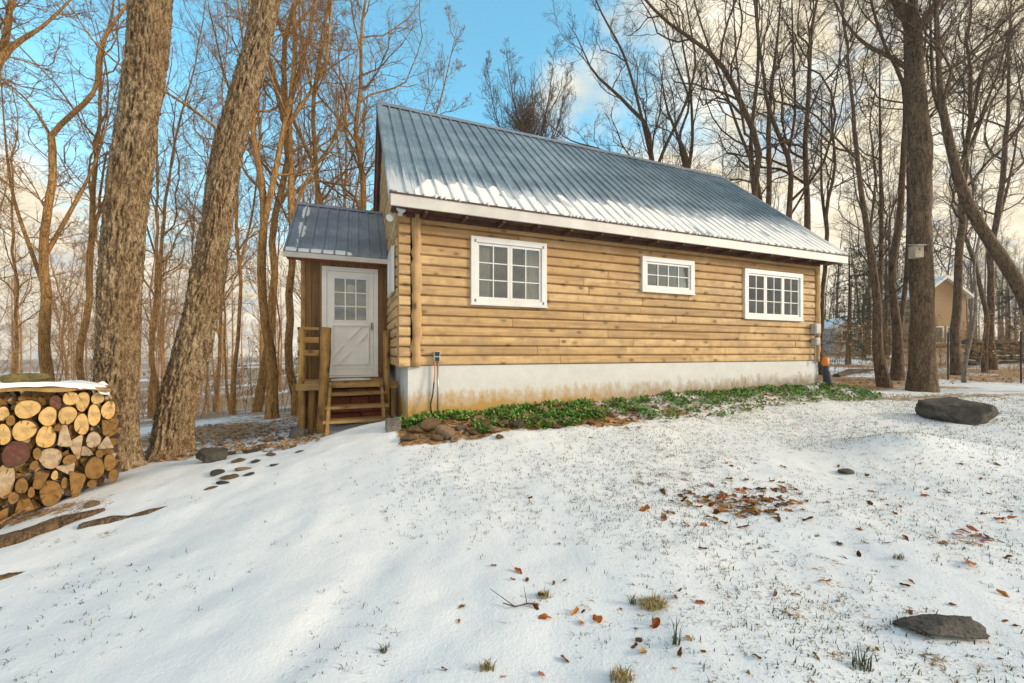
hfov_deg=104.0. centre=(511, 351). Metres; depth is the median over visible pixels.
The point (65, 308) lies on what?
woodland tree
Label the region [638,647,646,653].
fallen leaf
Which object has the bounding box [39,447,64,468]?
firewood log
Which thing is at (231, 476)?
path stone
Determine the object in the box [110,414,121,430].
firewood log
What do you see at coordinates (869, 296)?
evergreen tree
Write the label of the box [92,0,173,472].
oak tree
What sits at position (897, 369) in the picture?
slender tree
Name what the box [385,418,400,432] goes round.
concrete block
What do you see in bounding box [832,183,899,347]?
woodland tree
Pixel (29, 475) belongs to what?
firewood log
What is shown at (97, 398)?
firewood log
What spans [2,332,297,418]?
undergrowth
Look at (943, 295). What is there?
neighbour house
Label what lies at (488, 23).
sky
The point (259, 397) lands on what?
woodland tree
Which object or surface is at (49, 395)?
firewood log
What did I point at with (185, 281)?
woodland tree
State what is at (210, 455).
corner stone
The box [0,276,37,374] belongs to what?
woodland tree
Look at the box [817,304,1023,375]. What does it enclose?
undergrowth
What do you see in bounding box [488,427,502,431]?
bed stone
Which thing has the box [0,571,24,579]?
rotten log
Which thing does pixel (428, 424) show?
bed stone
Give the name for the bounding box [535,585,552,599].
grass tuft
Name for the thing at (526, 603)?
bare twig
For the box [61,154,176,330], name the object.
woodland tree
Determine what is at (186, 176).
woodland tree
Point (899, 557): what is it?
grass tuft
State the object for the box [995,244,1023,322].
woodland tree
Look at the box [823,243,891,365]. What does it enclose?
evergreen tree
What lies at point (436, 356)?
outdoor outlet
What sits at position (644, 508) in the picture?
fallen leaf
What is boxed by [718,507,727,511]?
fallen leaf
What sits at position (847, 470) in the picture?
stone
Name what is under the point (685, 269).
window
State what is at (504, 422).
bed stone
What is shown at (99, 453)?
firewood log
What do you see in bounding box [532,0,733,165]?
forked tree
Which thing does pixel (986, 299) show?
woodland tree
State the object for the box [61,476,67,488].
firewood log
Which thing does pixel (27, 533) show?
rotten log
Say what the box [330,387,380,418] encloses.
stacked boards
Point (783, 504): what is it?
fallen leaf
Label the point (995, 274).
woodland tree
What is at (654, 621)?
fallen leaf
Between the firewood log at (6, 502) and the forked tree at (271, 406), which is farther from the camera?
the forked tree at (271, 406)
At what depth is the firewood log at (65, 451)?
4.38 m
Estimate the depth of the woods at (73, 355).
65.28 m
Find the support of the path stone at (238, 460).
on the ground at (276, 616)
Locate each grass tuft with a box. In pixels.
[378,643,389,653]
[479,657,497,671]
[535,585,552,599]
[606,660,635,682]
[625,593,636,604]
[634,591,675,614]
[656,618,684,645]
[846,639,872,671]
[893,552,903,560]
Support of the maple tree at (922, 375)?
on the ground at (276, 616)
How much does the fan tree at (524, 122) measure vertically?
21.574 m
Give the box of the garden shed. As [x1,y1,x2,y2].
[823,317,860,352]
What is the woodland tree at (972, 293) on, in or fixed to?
on the ground at (276, 616)
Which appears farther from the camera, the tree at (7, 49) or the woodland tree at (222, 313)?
the woodland tree at (222, 313)
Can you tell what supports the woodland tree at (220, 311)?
on the ground at (276, 616)
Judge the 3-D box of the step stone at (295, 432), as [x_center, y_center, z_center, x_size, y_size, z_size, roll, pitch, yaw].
[-3.559,1.365,6.695,0.325,0.255,0.289,0,0,40]
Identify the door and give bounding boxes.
[322,266,378,377]
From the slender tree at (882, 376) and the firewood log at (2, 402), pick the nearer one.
the firewood log at (2, 402)
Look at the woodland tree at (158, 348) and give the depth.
49.48 m
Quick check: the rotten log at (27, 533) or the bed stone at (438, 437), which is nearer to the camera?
the rotten log at (27, 533)
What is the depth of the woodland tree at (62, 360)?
39.73 m
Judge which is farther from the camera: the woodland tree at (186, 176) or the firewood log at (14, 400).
the woodland tree at (186, 176)
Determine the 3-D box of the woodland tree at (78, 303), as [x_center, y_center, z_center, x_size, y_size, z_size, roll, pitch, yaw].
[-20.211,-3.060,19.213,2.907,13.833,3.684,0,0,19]
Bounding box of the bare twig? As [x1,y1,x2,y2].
[491,588,537,606]
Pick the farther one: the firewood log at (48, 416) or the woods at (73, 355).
the woods at (73, 355)
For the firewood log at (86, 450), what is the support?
on the firewood log at (94, 467)
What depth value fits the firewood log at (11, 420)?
4.05 m
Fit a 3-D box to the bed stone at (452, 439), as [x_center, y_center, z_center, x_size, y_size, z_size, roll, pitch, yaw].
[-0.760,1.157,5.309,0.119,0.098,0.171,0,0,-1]
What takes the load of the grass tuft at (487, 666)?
on the ground at (276, 616)
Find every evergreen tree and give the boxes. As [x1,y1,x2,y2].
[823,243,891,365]
[834,235,909,358]
[838,252,906,349]
[981,288,1023,350]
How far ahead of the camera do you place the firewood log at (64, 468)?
4.34 m
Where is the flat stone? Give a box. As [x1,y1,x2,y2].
[892,614,989,639]
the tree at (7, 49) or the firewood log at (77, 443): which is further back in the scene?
the tree at (7, 49)
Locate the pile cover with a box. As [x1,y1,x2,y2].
[0,380,110,394]
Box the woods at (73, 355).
[0,260,285,394]
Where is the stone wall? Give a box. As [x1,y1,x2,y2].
[961,338,1023,364]
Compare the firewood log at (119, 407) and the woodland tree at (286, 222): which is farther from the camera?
the woodland tree at (286, 222)
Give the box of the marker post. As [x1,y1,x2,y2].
[821,357,832,385]
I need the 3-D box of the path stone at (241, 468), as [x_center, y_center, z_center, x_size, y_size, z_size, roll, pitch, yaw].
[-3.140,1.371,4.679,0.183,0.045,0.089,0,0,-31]
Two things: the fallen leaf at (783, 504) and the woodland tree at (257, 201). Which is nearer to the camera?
the fallen leaf at (783, 504)
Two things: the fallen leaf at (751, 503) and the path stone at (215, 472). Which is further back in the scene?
the path stone at (215, 472)
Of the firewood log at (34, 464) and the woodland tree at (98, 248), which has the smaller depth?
the firewood log at (34, 464)
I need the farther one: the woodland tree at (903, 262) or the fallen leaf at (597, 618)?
the woodland tree at (903, 262)
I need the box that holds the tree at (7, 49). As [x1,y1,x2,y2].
[0,0,98,122]
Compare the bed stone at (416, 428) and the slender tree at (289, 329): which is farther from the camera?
the slender tree at (289, 329)
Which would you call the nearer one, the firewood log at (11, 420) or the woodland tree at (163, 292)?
the firewood log at (11, 420)
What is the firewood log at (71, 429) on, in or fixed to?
on the firewood log at (74, 434)
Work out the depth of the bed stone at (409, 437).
5.24 m
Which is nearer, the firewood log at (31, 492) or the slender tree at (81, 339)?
the firewood log at (31, 492)
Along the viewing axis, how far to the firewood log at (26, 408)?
4.13 m
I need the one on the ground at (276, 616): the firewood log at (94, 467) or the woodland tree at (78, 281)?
the woodland tree at (78, 281)
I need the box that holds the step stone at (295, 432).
[288,426,308,437]
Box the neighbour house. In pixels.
[883,275,973,347]
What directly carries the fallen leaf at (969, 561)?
on the ground at (276, 616)
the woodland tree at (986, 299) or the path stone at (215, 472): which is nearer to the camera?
the path stone at (215, 472)
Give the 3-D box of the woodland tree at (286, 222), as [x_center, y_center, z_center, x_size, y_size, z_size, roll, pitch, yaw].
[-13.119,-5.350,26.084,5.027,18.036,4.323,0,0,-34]
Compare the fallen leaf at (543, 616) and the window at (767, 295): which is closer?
the fallen leaf at (543, 616)
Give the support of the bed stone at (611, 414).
on the ground at (276, 616)
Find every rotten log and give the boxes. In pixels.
[0,507,104,547]
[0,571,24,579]
[77,515,129,529]
[129,506,165,516]
[832,369,873,376]
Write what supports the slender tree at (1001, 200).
on the ground at (276, 616)
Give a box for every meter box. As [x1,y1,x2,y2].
[811,324,820,335]
[811,338,819,363]
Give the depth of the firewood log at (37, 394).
4.25 m
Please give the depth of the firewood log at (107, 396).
4.62 m
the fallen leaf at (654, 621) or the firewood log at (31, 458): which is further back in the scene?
the firewood log at (31, 458)
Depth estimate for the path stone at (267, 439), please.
6.49 m
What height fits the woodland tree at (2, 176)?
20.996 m
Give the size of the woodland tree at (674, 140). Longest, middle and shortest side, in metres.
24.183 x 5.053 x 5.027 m
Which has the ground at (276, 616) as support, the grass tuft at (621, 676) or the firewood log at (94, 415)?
the grass tuft at (621, 676)
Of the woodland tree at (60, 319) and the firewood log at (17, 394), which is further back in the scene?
the woodland tree at (60, 319)
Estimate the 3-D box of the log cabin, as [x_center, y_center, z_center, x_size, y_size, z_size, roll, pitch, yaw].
[1.073,-1.880,10.508,12.032,7.460,7.070,0,0,-21]
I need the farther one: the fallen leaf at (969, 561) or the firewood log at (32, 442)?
the firewood log at (32, 442)
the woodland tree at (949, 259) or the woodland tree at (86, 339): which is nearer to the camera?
the woodland tree at (86, 339)
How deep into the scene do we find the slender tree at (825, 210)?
15.00 m
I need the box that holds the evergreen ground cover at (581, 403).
[395,382,883,432]
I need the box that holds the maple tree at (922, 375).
[804,0,971,392]
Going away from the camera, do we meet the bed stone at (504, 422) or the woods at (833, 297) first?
the bed stone at (504, 422)
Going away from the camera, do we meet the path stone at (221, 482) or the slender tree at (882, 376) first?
the path stone at (221, 482)
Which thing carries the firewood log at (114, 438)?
on the firewood log at (109, 450)
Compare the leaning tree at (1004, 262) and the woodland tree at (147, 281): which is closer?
the leaning tree at (1004, 262)
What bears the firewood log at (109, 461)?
on the firewood log at (114, 473)
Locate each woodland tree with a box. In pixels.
[0,74,95,372]
[0,132,51,303]
[0,221,52,372]
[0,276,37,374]
[22,216,95,380]
[24,253,93,372]
[25,281,75,363]
[28,169,101,339]
[31,236,94,381]
[36,284,92,380]
[55,282,95,372]
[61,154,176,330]
[62,286,95,381]
[66,42,204,418]
[67,225,99,351]
[72,218,101,340]
[141,209,179,382]
[141,249,181,376]
[141,260,174,362]
[142,210,182,404]
[142,299,169,390]
[143,254,182,388]
[149,155,208,412]
[149,162,259,411]
[153,93,253,296]
[155,130,256,410]
[155,227,234,340]
[155,306,176,371]
[157,235,194,354]
[161,222,231,392]
[166,0,282,411]
[173,0,356,411]
[173,252,225,344]
[207,324,223,407]
[212,277,235,396]
[214,0,380,204]
[228,77,312,400]
[233,180,294,362]
[259,280,284,364]
[265,93,342,302]
[268,134,347,316]
[277,140,341,286]
[302,36,392,207]
[321,119,374,206]
[659,111,687,166]
[709,126,749,190]
[750,160,803,221]
[772,184,803,224]
[813,37,906,357]
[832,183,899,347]
[834,210,876,321]
[842,155,940,355]
[842,180,904,312]
[843,127,905,345]
[869,148,938,284]
[932,182,982,275]
[944,175,991,337]
[963,249,985,338]
[968,269,1012,321]
[970,215,1017,330]
[974,245,1015,339]
[978,197,1023,340]
[981,2,1023,181]
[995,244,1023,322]
[996,241,1022,320]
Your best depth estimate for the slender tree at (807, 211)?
14.04 m
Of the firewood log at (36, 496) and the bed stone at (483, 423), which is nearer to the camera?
the firewood log at (36, 496)
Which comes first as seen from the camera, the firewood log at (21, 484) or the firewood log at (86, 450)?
the firewood log at (21, 484)
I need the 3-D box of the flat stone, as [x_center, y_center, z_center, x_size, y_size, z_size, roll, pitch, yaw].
[2.317,1.479,2.170,0.419,0.081,0.187,0,0,14]
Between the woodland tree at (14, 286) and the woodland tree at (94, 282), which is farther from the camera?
the woodland tree at (14, 286)
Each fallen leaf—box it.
[514,567,522,573]
[538,613,551,618]
[571,606,579,615]
[592,614,604,622]
[638,504,651,511]
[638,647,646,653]
[652,617,659,627]
[660,508,666,520]
[677,647,681,656]
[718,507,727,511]
[743,500,755,505]
[776,503,787,505]
[938,540,948,543]
[957,522,978,530]
[964,558,976,565]
[969,533,981,536]
[991,587,1009,596]
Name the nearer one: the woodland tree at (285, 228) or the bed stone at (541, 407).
the bed stone at (541, 407)
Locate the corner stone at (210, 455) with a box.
[195,447,227,462]
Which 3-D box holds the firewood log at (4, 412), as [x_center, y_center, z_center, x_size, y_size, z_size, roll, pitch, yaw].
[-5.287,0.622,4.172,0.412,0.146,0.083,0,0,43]
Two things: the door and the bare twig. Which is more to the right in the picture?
the bare twig
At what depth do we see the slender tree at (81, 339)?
12.85 m
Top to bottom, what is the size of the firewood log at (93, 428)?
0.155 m
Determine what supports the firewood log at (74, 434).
on the firewood log
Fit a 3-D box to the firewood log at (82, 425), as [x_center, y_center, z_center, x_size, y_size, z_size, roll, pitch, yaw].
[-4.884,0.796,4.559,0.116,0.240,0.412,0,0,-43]
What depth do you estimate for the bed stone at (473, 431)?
5.46 m
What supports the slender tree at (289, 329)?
on the ground at (276, 616)
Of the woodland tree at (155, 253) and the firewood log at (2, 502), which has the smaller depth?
the firewood log at (2, 502)
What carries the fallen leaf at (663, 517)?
on the ground at (276, 616)
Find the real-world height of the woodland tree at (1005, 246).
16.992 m
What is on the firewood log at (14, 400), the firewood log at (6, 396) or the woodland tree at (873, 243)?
the firewood log at (6, 396)
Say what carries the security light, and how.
attached to the log cabin
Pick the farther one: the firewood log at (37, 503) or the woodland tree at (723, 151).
the woodland tree at (723, 151)
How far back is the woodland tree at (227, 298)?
25.09 m
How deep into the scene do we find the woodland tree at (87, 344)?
39.49 m
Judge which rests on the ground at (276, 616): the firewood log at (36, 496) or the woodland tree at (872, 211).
the woodland tree at (872, 211)
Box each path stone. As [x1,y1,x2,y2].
[210,469,224,475]
[216,481,229,484]
[219,474,238,478]
[231,458,245,462]
[234,467,251,470]
[243,447,261,453]
[261,438,277,441]
[266,452,275,455]
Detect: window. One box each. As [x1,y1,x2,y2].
[470,235,547,307]
[640,256,695,294]
[742,268,803,320]
[841,330,852,341]
[936,326,943,342]
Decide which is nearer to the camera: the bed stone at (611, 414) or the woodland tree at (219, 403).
the bed stone at (611, 414)
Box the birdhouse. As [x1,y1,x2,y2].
[908,244,926,258]
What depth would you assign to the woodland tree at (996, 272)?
39.79 m
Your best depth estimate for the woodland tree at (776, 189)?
45.39 m
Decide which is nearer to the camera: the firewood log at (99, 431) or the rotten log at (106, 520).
the rotten log at (106, 520)
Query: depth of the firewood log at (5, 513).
4.04 m
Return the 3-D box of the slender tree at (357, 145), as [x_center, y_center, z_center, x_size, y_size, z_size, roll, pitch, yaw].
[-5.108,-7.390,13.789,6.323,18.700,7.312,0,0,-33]
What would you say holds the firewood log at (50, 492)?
on the ground at (276, 616)
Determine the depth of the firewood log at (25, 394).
4.18 m
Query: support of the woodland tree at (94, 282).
on the ground at (276, 616)
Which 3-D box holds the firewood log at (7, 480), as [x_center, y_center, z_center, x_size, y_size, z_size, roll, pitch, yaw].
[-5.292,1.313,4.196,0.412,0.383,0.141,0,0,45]
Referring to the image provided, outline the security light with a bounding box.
[386,208,405,221]
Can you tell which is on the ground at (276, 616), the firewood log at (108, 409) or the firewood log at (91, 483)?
the firewood log at (91, 483)
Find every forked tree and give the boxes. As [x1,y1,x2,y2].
[30,0,373,419]
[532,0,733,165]
[625,0,753,185]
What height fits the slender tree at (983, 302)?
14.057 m
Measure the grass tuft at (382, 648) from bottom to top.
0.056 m
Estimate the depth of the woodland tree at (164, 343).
45.99 m
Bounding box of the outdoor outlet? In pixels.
[430,351,439,413]
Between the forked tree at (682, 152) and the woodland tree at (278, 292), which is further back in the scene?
the woodland tree at (278, 292)
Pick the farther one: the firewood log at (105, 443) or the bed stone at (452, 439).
the bed stone at (452, 439)
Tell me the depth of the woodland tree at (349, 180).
31.70 m
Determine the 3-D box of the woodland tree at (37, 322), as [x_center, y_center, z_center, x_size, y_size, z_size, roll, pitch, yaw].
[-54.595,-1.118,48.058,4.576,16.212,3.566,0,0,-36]
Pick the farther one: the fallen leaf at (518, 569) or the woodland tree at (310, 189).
the woodland tree at (310, 189)
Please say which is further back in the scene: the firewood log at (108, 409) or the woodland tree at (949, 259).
the woodland tree at (949, 259)
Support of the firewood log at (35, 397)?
on the firewood log at (26, 408)
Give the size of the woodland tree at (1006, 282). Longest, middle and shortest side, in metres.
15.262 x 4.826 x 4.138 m
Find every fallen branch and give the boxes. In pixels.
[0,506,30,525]
[0,509,25,529]
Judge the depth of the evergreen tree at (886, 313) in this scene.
23.93 m
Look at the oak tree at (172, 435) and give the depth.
5.89 m
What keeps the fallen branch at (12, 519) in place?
on the ground at (276, 616)
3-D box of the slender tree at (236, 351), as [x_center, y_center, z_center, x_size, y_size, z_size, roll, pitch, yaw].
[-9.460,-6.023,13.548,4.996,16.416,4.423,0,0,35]
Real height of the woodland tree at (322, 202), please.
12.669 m
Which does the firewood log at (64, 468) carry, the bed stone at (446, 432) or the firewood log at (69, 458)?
the firewood log at (69, 458)
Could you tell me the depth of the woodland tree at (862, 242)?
25.26 m
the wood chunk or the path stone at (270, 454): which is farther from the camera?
the path stone at (270, 454)
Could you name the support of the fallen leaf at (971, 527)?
on the ground at (276, 616)
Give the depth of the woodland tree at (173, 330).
31.84 m
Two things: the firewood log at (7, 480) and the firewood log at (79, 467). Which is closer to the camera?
the firewood log at (7, 480)
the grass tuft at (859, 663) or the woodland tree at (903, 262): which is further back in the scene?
the woodland tree at (903, 262)
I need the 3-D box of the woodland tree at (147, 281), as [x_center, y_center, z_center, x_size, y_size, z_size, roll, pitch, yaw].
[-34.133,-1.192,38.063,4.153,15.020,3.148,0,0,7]
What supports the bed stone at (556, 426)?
on the ground at (276, 616)
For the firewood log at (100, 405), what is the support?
on the firewood log
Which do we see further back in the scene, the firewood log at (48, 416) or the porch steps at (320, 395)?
the porch steps at (320, 395)
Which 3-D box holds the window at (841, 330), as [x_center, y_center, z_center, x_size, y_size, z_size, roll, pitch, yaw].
[25.125,-1.222,29.962,0.900,0.900,0.073,0,0,0]
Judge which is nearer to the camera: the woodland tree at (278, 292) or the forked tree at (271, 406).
the forked tree at (271, 406)
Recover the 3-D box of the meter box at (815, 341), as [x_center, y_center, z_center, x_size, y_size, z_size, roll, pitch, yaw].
[7.209,-0.025,9.488,0.160,0.620,0.128,0,0,-21]
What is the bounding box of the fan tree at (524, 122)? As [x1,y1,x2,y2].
[477,34,575,140]
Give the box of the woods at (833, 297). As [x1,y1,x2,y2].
[815,223,1023,345]
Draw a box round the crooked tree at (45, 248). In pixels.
[0,0,126,381]
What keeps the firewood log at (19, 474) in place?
on the firewood log
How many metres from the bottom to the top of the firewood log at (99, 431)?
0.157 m
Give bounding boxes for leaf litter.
[147,359,1023,461]
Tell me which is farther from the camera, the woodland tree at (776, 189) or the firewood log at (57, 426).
the woodland tree at (776, 189)
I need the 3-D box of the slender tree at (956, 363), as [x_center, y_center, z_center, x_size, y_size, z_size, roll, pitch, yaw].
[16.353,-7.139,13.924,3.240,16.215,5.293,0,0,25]
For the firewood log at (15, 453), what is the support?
on the firewood log at (7, 480)
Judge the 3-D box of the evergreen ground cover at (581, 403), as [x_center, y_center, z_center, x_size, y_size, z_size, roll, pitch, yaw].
[3.477,0.924,7.495,10.921,0.433,1.321,0,0,-21]
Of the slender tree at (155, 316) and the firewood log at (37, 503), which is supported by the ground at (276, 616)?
the slender tree at (155, 316)
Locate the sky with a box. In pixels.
[0,0,1023,359]
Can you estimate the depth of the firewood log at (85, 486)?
4.51 m
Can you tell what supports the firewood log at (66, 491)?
on the ground at (276, 616)
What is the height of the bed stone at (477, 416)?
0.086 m
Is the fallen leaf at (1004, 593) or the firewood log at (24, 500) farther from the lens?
the firewood log at (24, 500)
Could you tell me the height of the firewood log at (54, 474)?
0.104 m
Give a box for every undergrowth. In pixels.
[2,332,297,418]
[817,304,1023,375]
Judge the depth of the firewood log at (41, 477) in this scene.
4.18 m
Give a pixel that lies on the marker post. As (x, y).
(826, 375)
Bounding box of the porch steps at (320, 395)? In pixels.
[296,327,397,437]
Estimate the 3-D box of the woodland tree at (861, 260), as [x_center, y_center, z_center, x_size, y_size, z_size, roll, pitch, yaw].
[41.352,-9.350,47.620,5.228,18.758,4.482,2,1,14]
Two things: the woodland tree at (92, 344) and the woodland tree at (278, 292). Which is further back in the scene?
the woodland tree at (278, 292)
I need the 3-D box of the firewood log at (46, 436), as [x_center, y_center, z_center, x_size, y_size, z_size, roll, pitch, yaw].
[-5.066,0.896,4.387,0.144,0.243,0.421,0,0,-42]
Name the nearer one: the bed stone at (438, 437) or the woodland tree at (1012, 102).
the bed stone at (438, 437)
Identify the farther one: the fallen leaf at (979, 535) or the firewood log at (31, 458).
the firewood log at (31, 458)
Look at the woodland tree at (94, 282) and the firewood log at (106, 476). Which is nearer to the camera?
the firewood log at (106, 476)
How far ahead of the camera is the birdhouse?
9.57 m
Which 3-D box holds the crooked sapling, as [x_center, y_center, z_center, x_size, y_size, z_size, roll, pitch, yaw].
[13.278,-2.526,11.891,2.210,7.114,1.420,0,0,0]
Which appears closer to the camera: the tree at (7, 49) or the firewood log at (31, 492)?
the firewood log at (31, 492)
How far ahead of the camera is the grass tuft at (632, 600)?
2.39 m
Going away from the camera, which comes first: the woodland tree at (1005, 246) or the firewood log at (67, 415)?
the firewood log at (67, 415)
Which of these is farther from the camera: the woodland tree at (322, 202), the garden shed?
the garden shed
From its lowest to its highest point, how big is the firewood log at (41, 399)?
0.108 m
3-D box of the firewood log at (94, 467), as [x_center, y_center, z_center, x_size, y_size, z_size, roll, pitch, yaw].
[-4.796,1.295,4.599,0.412,0.251,0.163,0,0,45]
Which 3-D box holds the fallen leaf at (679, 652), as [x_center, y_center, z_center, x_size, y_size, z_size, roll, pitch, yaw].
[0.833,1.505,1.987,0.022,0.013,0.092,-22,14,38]
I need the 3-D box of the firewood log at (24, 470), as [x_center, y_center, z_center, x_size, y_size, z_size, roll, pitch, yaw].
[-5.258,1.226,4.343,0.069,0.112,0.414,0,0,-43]
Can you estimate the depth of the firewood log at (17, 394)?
4.17 m
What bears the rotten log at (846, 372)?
on the ground at (276, 616)
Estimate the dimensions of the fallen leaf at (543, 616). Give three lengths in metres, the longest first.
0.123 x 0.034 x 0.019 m
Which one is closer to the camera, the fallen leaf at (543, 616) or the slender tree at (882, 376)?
the fallen leaf at (543, 616)
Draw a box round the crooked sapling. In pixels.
[934,144,1006,382]
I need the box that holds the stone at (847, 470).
[837,468,854,473]
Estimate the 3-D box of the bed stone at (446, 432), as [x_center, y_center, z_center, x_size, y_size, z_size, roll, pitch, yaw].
[-0.911,1.103,5.462,0.355,0.196,0.216,0,0,36]
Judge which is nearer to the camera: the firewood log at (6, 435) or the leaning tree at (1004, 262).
the firewood log at (6, 435)
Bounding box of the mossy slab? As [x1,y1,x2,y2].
[0,373,51,382]
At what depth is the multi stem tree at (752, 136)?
13.61 m
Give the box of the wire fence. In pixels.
[892,331,1021,382]
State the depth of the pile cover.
4.26 m
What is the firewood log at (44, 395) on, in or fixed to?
on the firewood log
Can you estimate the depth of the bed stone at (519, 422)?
5.67 m
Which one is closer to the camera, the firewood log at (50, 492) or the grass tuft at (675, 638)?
the grass tuft at (675, 638)
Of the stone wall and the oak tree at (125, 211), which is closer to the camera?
the oak tree at (125, 211)
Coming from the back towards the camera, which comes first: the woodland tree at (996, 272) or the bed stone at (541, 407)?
the woodland tree at (996, 272)
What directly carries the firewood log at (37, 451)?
on the firewood log
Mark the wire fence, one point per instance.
(984, 357)
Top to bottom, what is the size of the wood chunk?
0.073 m
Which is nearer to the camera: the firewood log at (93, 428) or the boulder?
the firewood log at (93, 428)
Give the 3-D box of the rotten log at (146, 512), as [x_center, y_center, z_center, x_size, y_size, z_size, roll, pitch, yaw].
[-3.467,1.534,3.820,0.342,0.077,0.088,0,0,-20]
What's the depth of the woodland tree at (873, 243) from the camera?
47.01 m
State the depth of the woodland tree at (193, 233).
17.77 m
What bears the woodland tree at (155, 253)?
on the ground at (276, 616)
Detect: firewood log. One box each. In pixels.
[0,397,8,404]
[0,404,10,420]
[0,422,13,444]
[0,464,16,499]
[0,498,4,505]
[0,504,10,520]
[1,392,11,401]
[1,440,30,467]
[2,499,8,507]
[6,414,15,425]
[7,397,17,404]
[8,391,20,400]
[8,490,20,503]
[10,503,14,514]
[12,418,40,440]
[15,399,42,418]
[15,476,27,492]
[15,491,34,512]
[17,472,25,478]
[18,391,30,400]
[19,465,29,472]
[25,472,33,479]
[27,481,34,497]
[28,454,34,461]
[29,438,35,448]
[30,391,37,399]
[30,459,39,469]
[31,493,39,499]
[32,391,42,398]
[32,499,40,508]
[33,446,41,459]
[33,469,51,489]
[36,425,57,447]
[37,396,48,404]
[38,405,57,425]
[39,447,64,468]
[39,479,61,506]
[42,392,51,400]
[46,392,57,399]
[49,395,61,407]
[51,468,57,479]
[54,423,60,430]
[56,462,75,473]
[57,424,72,446]
[58,406,76,424]
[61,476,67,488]
[62,391,78,404]
[62,448,69,457]
[62,450,75,464]
[62,486,70,495]
[69,424,74,434]
[69,470,85,497]
[70,434,84,459]
[71,431,77,438]
[74,410,90,434]
[75,463,83,470]
[76,390,92,411]
[80,458,87,467]
[81,445,94,455]
[83,480,88,488]
[84,455,104,478]
[86,428,100,447]
[87,479,97,487]
[88,403,100,425]
[90,425,97,430]
[91,392,104,403]
[95,449,102,457]
[97,402,103,414]
[97,428,103,440]
[97,435,112,448]
[98,473,106,484]
[99,419,116,435]
[101,398,116,418]
[102,444,116,454]
[103,471,109,478]
[104,453,115,470]
[105,392,113,398]
[109,463,119,481]
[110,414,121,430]
[110,424,121,435]
[110,433,119,447]
[116,399,121,411]
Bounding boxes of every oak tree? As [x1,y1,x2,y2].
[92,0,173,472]
[144,0,281,462]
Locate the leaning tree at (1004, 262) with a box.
[862,0,1023,315]
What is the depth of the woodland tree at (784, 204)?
52.00 m
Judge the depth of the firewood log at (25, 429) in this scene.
4.11 m
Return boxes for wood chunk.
[83,500,99,507]
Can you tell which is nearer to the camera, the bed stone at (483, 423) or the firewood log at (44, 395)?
the firewood log at (44, 395)
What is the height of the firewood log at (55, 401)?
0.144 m
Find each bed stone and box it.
[400,434,417,440]
[406,424,426,433]
[418,417,441,431]
[430,434,443,440]
[435,425,455,439]
[450,435,459,442]
[455,425,466,430]
[468,428,480,434]
[471,415,486,419]
[479,421,492,428]
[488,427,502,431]
[496,434,503,438]
[498,419,509,425]
[508,419,523,427]
[533,406,548,410]
[536,417,548,425]
[552,424,561,428]
[607,412,616,416]
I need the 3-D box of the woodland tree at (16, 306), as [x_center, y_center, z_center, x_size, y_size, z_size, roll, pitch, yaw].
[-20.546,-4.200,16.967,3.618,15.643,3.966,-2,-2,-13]
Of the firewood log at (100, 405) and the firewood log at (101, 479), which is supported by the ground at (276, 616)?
the firewood log at (101, 479)
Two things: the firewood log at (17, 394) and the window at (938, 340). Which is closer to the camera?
the firewood log at (17, 394)
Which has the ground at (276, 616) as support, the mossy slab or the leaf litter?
the leaf litter
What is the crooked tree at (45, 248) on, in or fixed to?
on the ground at (276, 616)
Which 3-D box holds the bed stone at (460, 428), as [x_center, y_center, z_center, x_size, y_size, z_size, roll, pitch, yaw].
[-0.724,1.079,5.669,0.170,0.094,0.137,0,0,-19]
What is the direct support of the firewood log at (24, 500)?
on the ground at (276, 616)
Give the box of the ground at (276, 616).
[0,348,1023,682]
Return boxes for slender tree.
[0,0,174,380]
[92,0,245,419]
[160,0,306,414]
[220,0,386,415]
[257,0,472,210]
[685,0,854,218]
[700,0,879,230]
[722,0,966,387]
[747,0,937,374]
[844,0,1023,380]
[896,0,1023,369]
[926,0,1023,374]
[930,0,1023,372]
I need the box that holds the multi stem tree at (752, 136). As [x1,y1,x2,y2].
[594,0,844,205]
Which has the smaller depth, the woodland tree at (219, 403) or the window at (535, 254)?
the window at (535, 254)
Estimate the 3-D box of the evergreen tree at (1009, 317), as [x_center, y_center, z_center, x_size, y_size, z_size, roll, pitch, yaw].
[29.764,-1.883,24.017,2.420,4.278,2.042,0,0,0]
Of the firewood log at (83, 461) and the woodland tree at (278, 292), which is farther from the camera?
the woodland tree at (278, 292)
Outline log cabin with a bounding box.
[283,100,848,427]
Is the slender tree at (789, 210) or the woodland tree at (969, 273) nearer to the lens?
the slender tree at (789, 210)
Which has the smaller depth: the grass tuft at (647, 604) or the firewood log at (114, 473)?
the grass tuft at (647, 604)
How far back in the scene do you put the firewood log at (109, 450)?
4.61 m
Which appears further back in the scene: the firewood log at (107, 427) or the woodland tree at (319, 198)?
the woodland tree at (319, 198)
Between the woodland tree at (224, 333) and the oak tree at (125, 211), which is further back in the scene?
the woodland tree at (224, 333)
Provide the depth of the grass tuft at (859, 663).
1.92 m
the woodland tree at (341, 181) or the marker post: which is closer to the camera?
the marker post
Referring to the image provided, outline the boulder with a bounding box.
[915,396,999,425]
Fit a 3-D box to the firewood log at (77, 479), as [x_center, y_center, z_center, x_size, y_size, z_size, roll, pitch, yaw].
[-4.896,1.451,4.515,0.412,0.315,0.138,0,0,45]

